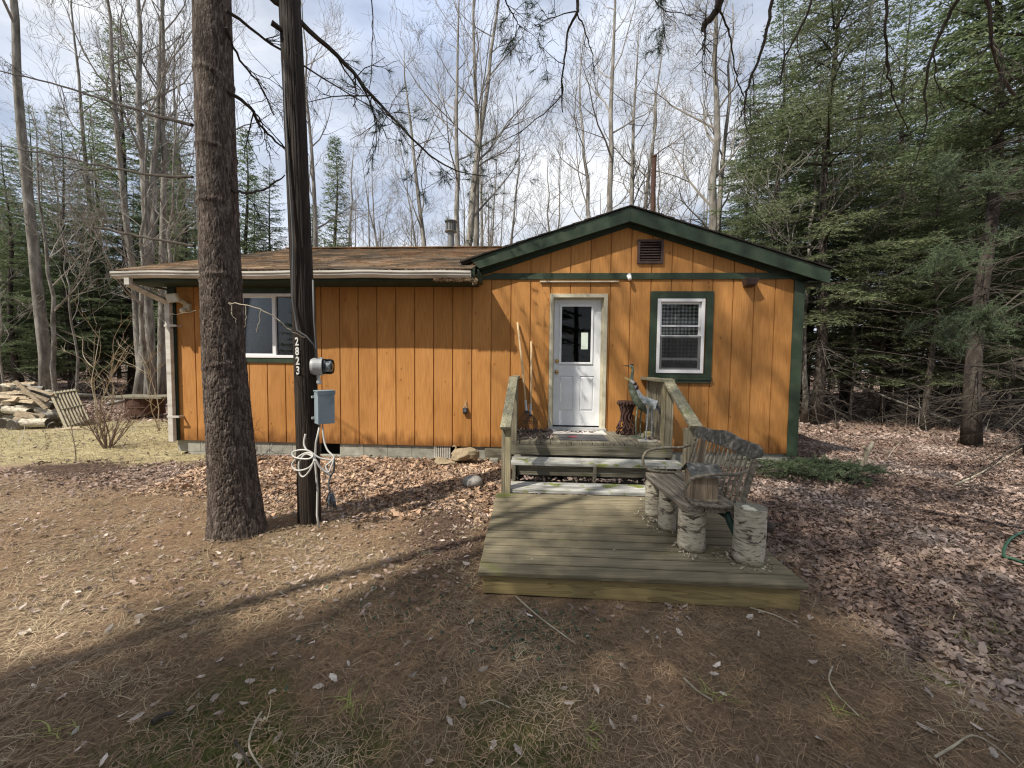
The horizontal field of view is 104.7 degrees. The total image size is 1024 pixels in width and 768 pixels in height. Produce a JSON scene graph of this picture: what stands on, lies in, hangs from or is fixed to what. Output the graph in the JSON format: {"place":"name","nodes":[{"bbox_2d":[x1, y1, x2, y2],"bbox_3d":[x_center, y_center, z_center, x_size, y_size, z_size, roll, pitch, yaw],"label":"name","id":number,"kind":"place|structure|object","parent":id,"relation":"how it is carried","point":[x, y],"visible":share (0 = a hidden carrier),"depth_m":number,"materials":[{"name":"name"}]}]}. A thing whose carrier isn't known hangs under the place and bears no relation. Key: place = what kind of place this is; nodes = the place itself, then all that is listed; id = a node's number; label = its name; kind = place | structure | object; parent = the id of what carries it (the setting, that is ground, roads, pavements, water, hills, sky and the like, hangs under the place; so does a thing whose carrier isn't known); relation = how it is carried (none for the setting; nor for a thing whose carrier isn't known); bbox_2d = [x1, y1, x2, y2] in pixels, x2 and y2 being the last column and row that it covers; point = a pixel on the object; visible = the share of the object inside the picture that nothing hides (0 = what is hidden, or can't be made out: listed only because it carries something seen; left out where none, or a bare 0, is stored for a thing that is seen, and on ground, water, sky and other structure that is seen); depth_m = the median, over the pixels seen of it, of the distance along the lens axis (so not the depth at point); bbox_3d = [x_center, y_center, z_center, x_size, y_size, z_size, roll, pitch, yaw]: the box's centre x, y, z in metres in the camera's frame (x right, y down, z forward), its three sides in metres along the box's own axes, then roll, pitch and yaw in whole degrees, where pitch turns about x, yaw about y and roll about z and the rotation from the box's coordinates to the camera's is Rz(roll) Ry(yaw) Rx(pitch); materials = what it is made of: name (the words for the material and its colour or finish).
{"place":"outdoors","nodes":[
{"label":"outdoors","id":0,"kind":"place"},
{"bbox_2d":[0,365,1023,767],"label":"ground","id":1,"kind":"structure","parent":0,"point":[310,663],"depth_m":2.22,"materials":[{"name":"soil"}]},
{"bbox_2d":[0,140,75,381],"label":"spruce tree","id":2,"kind":"object","parent":1,"relation":"on","point":[13,344],"visible":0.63,"depth_m":14.31,"materials":[{"name":"green plant"}]},
{"bbox_2d":[0,105,90,387],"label":"spruce tree","id":3,"kind":"object","parent":1,"relation":"on","point":[30,154],"visible":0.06,"depth_m":19.44,"materials":[{"name":"green plant"}]},
{"bbox_2d":[0,54,128,408],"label":"sapling","id":4,"kind":"object","parent":1,"relation":"on","point":[54,383],"visible":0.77,"depth_m":11.43,"materials":[{"name":"grey wood"}]},
{"bbox_2d":[0,106,130,393],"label":"spruce tree","id":5,"kind":"object","parent":1,"relation":"on","point":[55,260],"visible":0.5,"depth_m":15.13,"materials":[{"name":"green plant"}]},
{"bbox_2d":[2,0,132,389],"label":"bare tree","id":6,"kind":"object","parent":1,"relation":"on","point":[40,323],"visible":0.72,"depth_m":12.72,"materials":[{"name":"grey wood"}]},
{"bbox_2d":[5,157,129,392],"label":"sapling","id":7,"kind":"object","parent":1,"relation":"on","point":[73,333],"visible":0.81,"depth_m":12.24,"materials":[{"name":"grey wood"}]},
{"bbox_2d":[50,389,91,426],"bbox_3d":[-10.420,0.567,9.366,1.267,0.864,0.547,2,3,29],"label":"pallet","id":8,"kind":"object","parent":1,"relation":"on","point":[71,396],"visible":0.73,"depth_m":9.33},
{"bbox_2d":[10,0,136,395],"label":"bare tree","id":9,"kind":"object","parent":1,"relation":"on","point":[85,159],"visible":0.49,"depth_m":16.40,"materials":[{"name":"grey wood"}]},
{"bbox_2d":[1,228,155,398],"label":"spruce tree","id":10,"kind":"object","parent":1,"relation":"on","point":[115,318],"visible":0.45,"depth_m":15.71,"materials":[{"name":"green plant"}]},
{"bbox_2d":[24,109,135,392],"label":"spruce tree","id":11,"kind":"object","parent":1,"relation":"on","point":[97,196],"visible":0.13,"depth_m":17.47,"materials":[{"name":"green plant"}]},
{"bbox_2d":[2,0,191,365],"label":"bare tree","id":12,"kind":"object","parent":1,"relation":"on","point":[121,177],"visible":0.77,"depth_m":12.87,"materials":[{"name":"plant"}]},
{"bbox_2d":[2,21,195,415],"bbox_3d":[-9.881,-4.138,10.398,3.301,10.222,3.887,0,3,-14],"label":"sapling","id":13,"kind":"object","parent":1,"relation":"on","point":[140,301],"visible":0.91,"depth_m":10.43,"materials":[{"name":"grey wood"}]},
{"bbox_2d":[50,286,151,429],"bbox_3d":[-9.166,-0.525,8.772,1.858,3.121,1.046,0,3,-17],"label":"leafless shrub","id":14,"kind":"object","parent":1,"relation":"on","point":[110,373],"visible":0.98,"depth_m":8.71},
{"bbox_2d":[7,10,196,297],"bbox_3d":[-10.236,-4.715,11.550,3.633,11.250,4.278,1,3,-1],"label":"sapling","id":15,"kind":"object","parent":1,"relation":"on","point":[158,192],"visible":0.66,"depth_m":11.10,"materials":[{"name":"plant"}]},
{"bbox_2d":[0,417,205,467],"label":"lawn grass","id":16,"kind":"structure","parent":1,"relation":"on","point":[35,451],"depth_m":7.10,"materials":[{"name":"plant"}]},
{"bbox_2d":[31,14,189,394],"bbox_3d":[-16.823,-7.538,17.202,5.506,16.210,5.580,1,3,13],"label":"spruce tree","id":17,"kind":"object","parent":1,"relation":"on","point":[114,205],"visible":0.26,"depth_m":16.69,"materials":[{"name":"green plant"}]},
{"bbox_2d":[64,377,157,448],"bbox_3d":[-7.097,0.499,6.960,1.074,1.312,1.383,1,3,0],"label":"leafless shrub","id":18,"kind":"object","parent":1,"relation":"on","point":[104,439],"visible":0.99,"depth_m":6.94,"materials":[{"name":"plant"}]},
{"bbox_2d":[101,394,166,415],"bbox_3d":[-9.848,0.560,10.643,1.550,0.500,0.835,1,3,0],"label":"table","id":19,"kind":"object","parent":1,"relation":"on","point":[140,401],"visible":0.81,"depth_m":10.33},
{"bbox_2d":[84,0,193,403],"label":"bare tree","id":20,"kind":"object","parent":1,"relation":"on","point":[161,378],"visible":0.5,"depth_m":13.88,"materials":[{"name":"grey wood"}]},
{"bbox_2d":[91,0,193,393],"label":"bare tree","id":21,"kind":"object","parent":1,"relation":"on","point":[139,375],"visible":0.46,"depth_m":13.59,"materials":[{"name":"grey wood"}]},
{"bbox_2d":[99,158,196,322],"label":"sapling","id":22,"kind":"object","parent":1,"relation":"on","point":[175,225],"visible":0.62,"depth_m":10.98,"materials":[{"name":"grey wood"}]},
{"bbox_2d":[105,95,197,373],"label":"spruce tree","id":23,"kind":"object","parent":1,"relation":"on","point":[136,252],"visible":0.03,"depth_m":18.03,"materials":[{"name":"green plant"}]},
{"bbox_2d":[74,0,243,393],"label":"bare tree","id":24,"kind":"object","parent":1,"relation":"on","point":[149,323],"visible":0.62,"depth_m":12.70,"materials":[{"name":"plant"}]},
{"bbox_2d":[88,0,238,261],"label":"forest tree","id":25,"kind":"object","parent":1,"relation":"on","point":[174,107],"visible":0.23,"depth_m":18.71,"materials":[{"name":"plant"}]},
{"bbox_2d":[138,124,197,382],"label":"spruce tree","id":26,"kind":"object","parent":1,"relation":"on","point":[185,250],"visible":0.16,"depth_m":16.57,"materials":[{"name":"green plant"}]},
{"bbox_2d":[131,0,283,139],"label":"bare tree","id":27,"kind":"object","parent":1,"relation":"on","point":[242,126],"visible":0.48,"depth_m":14.95,"materials":[{"name":"plant"}]},
{"bbox_2d":[5,461,487,601],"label":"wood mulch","id":28,"kind":"object","parent":1,"relation":"on","point":[432,526],"visible":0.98,"depth_m":3.70,"materials":[{"name":"wood"}]},
{"bbox_2d":[0,465,508,644],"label":"dead grass","id":29,"kind":"structure","parent":1,"relation":"on","point":[224,638],"depth_m":2.87,"materials":[{"name":"plant"}]},
{"bbox_2d":[236,127,272,254],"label":"spruce tree","id":30,"kind":"object","parent":1,"relation":"on","point":[245,234],"visible":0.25,"depth_m":19.52,"materials":[{"name":"green plant"}]},
{"bbox_2d":[247,164,288,253],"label":"spruce tree","id":31,"kind":"object","parent":1,"relation":"on","point":[274,229],"visible":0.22,"depth_m":20.48,"materials":[{"name":"green plant"}]},
{"bbox_2d":[0,0,537,542],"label":"pine tree","id":32,"kind":"object","parent":1,"relation":"on","point":[236,512],"visible":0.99,"depth_m":3.43,"materials":[{"name":"brown plant"}]},
{"bbox_2d":[271,0,334,527],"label":"utility pole","id":33,"kind":"object","parent":1,"relation":"on","point":[314,407],"visible":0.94,"depth_m":3.71,"materials":[{"name":"wood"}]},
{"bbox_2d":[291,426,334,477],"bbox_3d":[-1.842,0.627,3.658,0.382,0.458,0.139,0,3,-16],"label":"cable coil","id":34,"kind":"object","parent":33,"relation":"hanging from","point":[312,455],"visible":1,"depth_m":3.63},
{"bbox_2d":[232,0,380,246],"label":"bare tree","id":35,"kind":"object","parent":1,"relation":"on","point":[314,201],"visible":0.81,"depth_m":18.16,"materials":[{"name":"grey wood"}]},
{"bbox_2d":[128,455,500,522],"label":"fallen leaves","id":36,"kind":"object","parent":1,"relation":"on","point":[494,468],"visible":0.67,"depth_m":5.08,"materials":[{"name":"plant"}]},
{"bbox_2d":[46,651,607,767],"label":"grass","id":37,"kind":"structure","parent":1,"relation":"on","point":[366,739],"depth_m":1.68,"materials":[{"name":"plant"}]},
{"bbox_2d":[312,135,354,246],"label":"spruce tree","id":38,"kind":"object","parent":1,"relation":"on","point":[335,221],"visible":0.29,"depth_m":20.45,"materials":[{"name":"green plant"}]},
{"bbox_2d":[0,476,692,621],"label":"fallen leaves","id":39,"kind":"object","parent":1,"relation":"on","point":[89,588],"visible":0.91,"depth_m":3.15,"materials":[{"name":"plant"}]},
{"bbox_2d":[328,139,418,246],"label":"bare tree","id":40,"kind":"object","parent":1,"relation":"on","point":[374,233],"visible":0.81,"depth_m":20.12,"materials":[{"name":"plant"}]},
{"bbox_2d":[338,108,428,246],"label":"bare tree","id":41,"kind":"object","parent":1,"relation":"on","point":[374,223],"visible":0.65,"depth_m":23.45,"materials":[{"name":"grey wood"}]},
{"bbox_2d":[367,124,445,245],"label":"bare tree","id":42,"kind":"object","parent":1,"relation":"on","point":[401,221],"visible":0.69,"depth_m":21.34,"materials":[{"name":"grey wood"}]},
{"bbox_2d":[365,10,456,245],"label":"bare tree","id":43,"kind":"object","parent":1,"relation":"on","point":[421,222],"visible":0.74,"depth_m":14.97,"materials":[{"name":"grey wood"}]},
{"bbox_2d":[246,560,633,706],"bbox_3d":[-0.438,1.470,2.325,2.194,0.042,1.218,2,3,19],"label":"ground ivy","id":44,"kind":"object","parent":1,"relation":"on","point":[472,650],"visible":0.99,"depth_m":2.38,"materials":[{"name":"green plant"}]},
{"bbox_2d":[385,0,521,245],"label":"bare tree","id":45,"kind":"object","parent":1,"relation":"on","point":[456,204],"visible":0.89,"depth_m":14.08,"materials":[{"name":"grey wood"}]},
{"bbox_2d":[361,0,549,245],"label":"bare tree","id":46,"kind":"object","parent":1,"relation":"on","point":[476,223],"visible":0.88,"depth_m":14.53,"materials":[{"name":"plant"}]},
{"bbox_2d":[110,154,832,467],"bbox_3d":[-0.476,-1.686,9.779,10.636,5.830,8.368,1,3,3],"label":"cabin","id":47,"kind":"object","parent":1,"relation":"on","point":[709,321],"visible":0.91,"depth_m":6.17,"materials":[{"name":"orange"}]},
{"bbox_2d":[243,288,315,362],"bbox_3d":[-3.846,-0.948,6.424,1.390,1.205,0.143,1,3,3],"label":"window","id":48,"kind":"structure","parent":47,"relation":"in","point":[264,340],"depth_m":6.45,"materials":[{"name":"glass"}]},
{"bbox_2d":[553,300,601,425],"bbox_3d":[1.021,-0.328,6.206,0.726,1.973,0.113,1,3,3],"label":"door","id":49,"kind":"structure","parent":47,"relation":"in","point":[577,323],"depth_m":6.22,"materials":[{"name":"white paint"}]},
{"bbox_2d":[648,291,713,382],"bbox_3d":[2.571,-0.712,6.054,0.960,1.388,0.151,1,3,3],"label":"window","id":50,"kind":"structure","parent":47,"relation":"in","point":[677,326],"depth_m":6.02,"materials":[{"name":"white plastic"}]},
{"bbox_2d":[417,90,535,247],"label":"bare tree","id":51,"kind":"object","parent":1,"relation":"on","point":[488,232],"visible":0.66,"depth_m":16.20,"materials":[{"name":"grey wood"}]},
{"bbox_2d":[419,0,566,245],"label":"bare tree","id":52,"kind":"object","parent":1,"relation":"on","point":[472,213],"visible":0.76,"depth_m":14.37,"materials":[{"name":"grey wood"}]},
{"bbox_2d":[0,160,993,395],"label":"distant trunks","id":53,"kind":"object","parent":1,"relation":"on","point":[30,378],"visible":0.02,"depth_m":24.90,"materials":[{"name":"brown wood"}]},
{"bbox_2d":[460,68,535,245],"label":"bare tree","id":54,"kind":"object","parent":1,"relation":"on","point":[481,210],"visible":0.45,"depth_m":24.43,"materials":[{"name":"grey wood"}]},
{"bbox_2d":[0,490,1014,767],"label":"fallen leaves","id":55,"kind":"object","parent":1,"relation":"on","point":[450,722],"visible":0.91,"depth_m":2.10,"materials":[{"name":"plant"}]},
{"bbox_2d":[0,451,1023,767],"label":"pine needles","id":56,"kind":"object","parent":1,"relation":"on","point":[478,697],"visible":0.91,"depth_m":2.03,"materials":[{"name":"plant"}]},
{"bbox_2d":[0,453,1023,767],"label":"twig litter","id":57,"kind":"object","parent":1,"relation":"on","point":[452,623],"visible":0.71,"depth_m":2.12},
{"bbox_2d":[0,432,1023,719],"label":"fallen leaves","id":58,"kind":"object","parent":1,"relation":"on","point":[1008,494],"visible":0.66,"depth_m":3.98,"materials":[{"name":"plant"}]},
{"bbox_2d":[5,367,1023,433],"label":"dead brush","id":59,"kind":"object","parent":1,"relation":"on","point":[799,410],"visible":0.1,"depth_m":11.04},
{"bbox_2d":[15,620,1016,756],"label":"green grass tufts","id":60,"kind":"object","parent":1,"relation":"on","point":[349,707],"visible":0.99,"depth_m":1.84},
{"bbox_2d":[479,63,564,245],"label":"bare tree","id":61,"kind":"object","parent":1,"relation":"on","point":[515,205],"visible":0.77,"depth_m":19.05,"materials":[{"name":"grey wood"}]},
{"bbox_2d":[53,386,1023,438],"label":"fallen leaves","id":62,"kind":"object","parent":1,"relation":"on","point":[807,427],"visible":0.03,"depth_m":10.53,"materials":[{"name":"plant"}]},
{"bbox_2d":[510,111,596,238],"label":"bare tree","id":63,"kind":"object","parent":1,"relation":"on","point":[551,180],"visible":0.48,"depth_m":22.17,"materials":[{"name":"plant"}]},
{"bbox_2d":[516,0,651,220],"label":"bare tree","id":64,"kind":"object","parent":1,"relation":"on","point":[588,197],"visible":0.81,"depth_m":16.51,"materials":[{"name":"plant"}]},
{"bbox_2d":[500,375,702,495],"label":"porch steps","id":65,"kind":"structure","parent":1,"relation":"on","point":[666,393],"depth_m":4.95,"materials":[{"name":"grey wood"}]},
{"bbox_2d":[615,400,634,434],"bbox_3d":[1.702,0.500,5.873,0.316,0.494,0.319,1,3,3],"label":"iron planter","id":66,"kind":"object","parent":65,"relation":"on","point":[626,407],"visible":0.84,"depth_m":5.81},
{"bbox_2d":[541,0,698,211],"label":"bare tree","id":67,"kind":"object","parent":1,"relation":"on","point":[610,148],"visible":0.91,"depth_m":14.13,"materials":[{"name":"grey wood"}]},
{"bbox_2d":[575,3,687,207],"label":"bare tree","id":68,"kind":"object","parent":1,"relation":"on","point":[632,179],"visible":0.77,"depth_m":15.29,"materials":[{"name":"grey wood"}]},
{"bbox_2d":[478,493,808,610],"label":"deck platform","id":69,"kind":"structure","parent":1,"relation":"on","point":[578,558],"depth_m":2.88,"materials":[{"name":"wood"}]},
{"bbox_2d":[657,490,676,531],"bbox_3d":[1.363,1.095,3.454,0.158,0.333,0.181,1,3,0],"label":"birch log","id":70,"kind":"object","parent":69,"relation":"on","point":[667,511],"visible":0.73,"depth_m":3.39,"materials":[{"name":"white wood"}]},
{"bbox_2d":[677,506,706,552],"bbox_3d":[1.405,1.113,3.087,0.218,0.333,0.203,1,3,0],"label":"birch log","id":71,"kind":"object","parent":69,"relation":"on","point":[691,532],"visible":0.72,"depth_m":3.01,"materials":[{"name":"white wood"}]},
{"bbox_2d":[641,426,763,534],"bbox_3d":[1.562,0.833,3.399,0.578,0.866,1.036,1,3,0],"label":"bench","id":72,"kind":"object","parent":69,"relation":"on","point":[670,485],"visible":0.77,"depth_m":3.18,"materials":[{"name":"grey wood"}]},
{"bbox_2d":[681,462,723,501],"bbox_3d":[1.529,0.778,3.191,0.250,0.284,0.225,1,3,4],"label":"birdhouse","id":73,"kind":"object","parent":72,"relation":"attached to","point":[702,490],"visible":0.9,"depth_m":3.12,"materials":[{"name":"brown wood"}]},
{"bbox_2d":[731,502,774,567],"bbox_3d":[1.776,1.080,2.885,0.296,0.427,0.204,1,3,0],"label":"birch log","id":74,"kind":"object","parent":69,"relation":"on","point":[752,526],"visible":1,"depth_m":2.81,"materials":[{"name":"white wood"}]},
{"bbox_2d":[582,0,736,216],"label":"bare tree","id":75,"kind":"object","parent":1,"relation":"on","point":[649,160],"visible":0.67,"depth_m":16.55,"materials":[{"name":"grey wood"}]},
{"bbox_2d":[602,10,730,222],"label":"bare tree","id":76,"kind":"object","parent":1,"relation":"on","point":[685,184],"visible":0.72,"depth_m":17.32,"materials":[{"name":"plant"}]},
{"bbox_2d":[363,0,1023,244],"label":"overhanging tree","id":77,"kind":"object","parent":1,"relation":"on","point":[710,18],"visible":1,"depth_m":2.97,"materials":[{"name":"brown wood"}]},
{"bbox_2d":[616,0,787,230],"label":"bare tree","id":78,"kind":"object","parent":1,"relation":"on","point":[712,201],"visible":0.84,"depth_m":13.28,"materials":[{"name":"plant"}]},
{"bbox_2d":[636,0,788,229],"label":"bare tree","id":79,"kind":"object","parent":1,"relation":"on","point":[721,175],"visible":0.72,"depth_m":13.83,"materials":[{"name":"plant"}]},
{"bbox_2d":[716,73,817,367],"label":"evergreen tree","id":80,"kind":"object","parent":1,"relation":"on","point":[724,224],"visible":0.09,"depth_m":14.03,"materials":[{"name":"green plant"}]},
{"bbox_2d":[704,0,843,415],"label":"evergreen tree","id":81,"kind":"object","parent":1,"relation":"on","point":[805,176],"visible":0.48,"depth_m":11.43,"materials":[{"name":"green plant"}]},
{"bbox_2d":[714,0,908,423],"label":"evergreen tree","id":82,"kind":"object","parent":1,"relation":"on","point":[804,417],"visible":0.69,"depth_m":10.12,"materials":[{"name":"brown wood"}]},
{"bbox_2d":[727,453,896,487],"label":"cut boughs","id":83,"kind":"object","parent":1,"relation":"on","point":[824,469],"visible":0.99,"depth_m":5.40,"materials":[{"name":"plant"}]},
{"bbox_2d":[760,46,876,408],"bbox_3d":[10.710,-5.283,13.663,3.787,12.574,3.605,2,3,19],"label":"forest tree","id":84,"kind":"object","parent":1,"relation":"on","point":[811,190],"visible":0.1,"depth_m":13.53,"materials":[{"name":"green plant"}]},
{"bbox_2d":[762,204,879,412],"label":"evergreen tree","id":85,"kind":"object","parent":1,"relation":"on","point":[829,336],"visible":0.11,"depth_m":12.29,"materials":[{"name":"green plant"}]},
{"bbox_2d":[718,0,978,427],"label":"evergreen tree","id":86,"kind":"object","parent":1,"relation":"on","point":[822,314],"visible":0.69,"depth_m":9.87,"materials":[{"name":"green plant"}]},
{"bbox_2d":[828,201,899,421],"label":"sapling","id":87,"kind":"object","parent":1,"relation":"on","point":[853,380],"visible":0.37,"depth_m":10.87,"materials":[{"name":"brown wood"}]},
{"bbox_2d":[801,173,946,421],"bbox_3d":[10.608,-2.521,12.357,4.947,8.004,4.631,1,3,12],"label":"evergreen tree","id":88,"kind":"object","parent":1,"relation":"on","point":[869,329],"visible":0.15,"depth_m":12.06,"materials":[{"name":"green plant"}]},
{"bbox_2d":[795,16,968,418],"bbox_3d":[11.775,-5.296,13.167,5.810,13.376,5.493,1,3,10],"label":"evergreen tree","id":89,"kind":"object","parent":1,"relation":"on","point":[859,64],"visible":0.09,"depth_m":12.83,"materials":[{"name":"green plant"}]},
{"bbox_2d":[800,171,1009,437],"bbox_3d":[10.220,-2.100,10.778,4.168,7.204,4.452,-1,3,-35],"label":"evergreen tree","id":90,"kind":"object","parent":1,"relation":"on","point":[882,373],"visible":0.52,"depth_m":10.47,"materials":[{"name":"green plant"}]},
{"bbox_2d":[826,0,1001,419],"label":"evergreen tree","id":91,"kind":"object","parent":1,"relation":"on","point":[902,134],"visible":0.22,"depth_m":11.04,"materials":[{"name":"green plant"}]},
{"bbox_2d":[815,152,1023,421],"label":"evergreen tree","id":92,"kind":"object","parent":1,"relation":"on","point":[919,398],"visible":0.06,"depth_m":11.94,"materials":[{"name":"green plant"}]},
{"bbox_2d":[873,130,1009,430],"bbox_3d":[10.273,-2.398,9.404,2.155,7.154,2.051,0,3,-8],"label":"evergreen tree","id":93,"kind":"object","parent":1,"relation":"on","point":[935,302],"visible":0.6,"depth_m":9.44,"materials":[{"name":"green plant"}]},
{"bbox_2d":[862,0,1023,446],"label":"evergreen tree","id":94,"kind":"object","parent":1,"relation":"on","point":[972,382],"visible":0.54,"depth_m":7.77,"materials":[{"name":"green plant"}]},
{"bbox_2d":[876,0,1023,455],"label":"evergreen tree","id":95,"kind":"object","parent":1,"relation":"on","point":[961,84],"visible":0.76,"depth_m":7.07,"materials":[{"name":"green plant"}]},
{"bbox_2d":[876,177,1023,427],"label":"evergreen tree","id":96,"kind":"object","parent":1,"relation":"on","point":[926,346],"visible":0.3,"depth_m":9.87,"materials":[{"name":"green plant"}]},
{"bbox_2d":[888,145,1023,498],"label":"leaning spruce","id":97,"kind":"object","parent":1,"relation":"on","point":[979,315],"visible":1,"depth_m":4.12,"materials":[{"name":"green plant"}]},
{"bbox_2d":[894,3,1023,412],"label":"evergreen tree","id":98,"kind":"object","parent":1,"relation":"on","point":[1016,185],"visible":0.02,"depth_m":12.97,"materials":[{"name":"green plant"}]},
{"bbox_2d":[896,143,1023,435],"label":"evergreen tree","id":99,"kind":"object","parent":1,"relation":"on","point":[1017,219],"visible":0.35,"depth_m":9.39,"materials":[{"name":"green plant"}]},
{"bbox_2d":[905,7,1023,412],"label":"evergreen tree","id":100,"kind":"object","parent":1,"relation":"on","point":[1005,396],"visible":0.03,"depth_m":13.87,"materials":[{"name":"green plant"}]},
{"bbox_2d":[942,84,1023,425],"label":"evergreen tree","id":101,"kind":"object","parent":1,"relation":"on","point":[1010,168],"visible":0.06,"depth_m":11.37,"materials":[{"name":"green plant"}]},
{"bbox_2d":[0,0,1023,370],"label":"sky","id":102,"kind":"structure","parent":0,"point":[266,11],"materials":[{"name":"white"}]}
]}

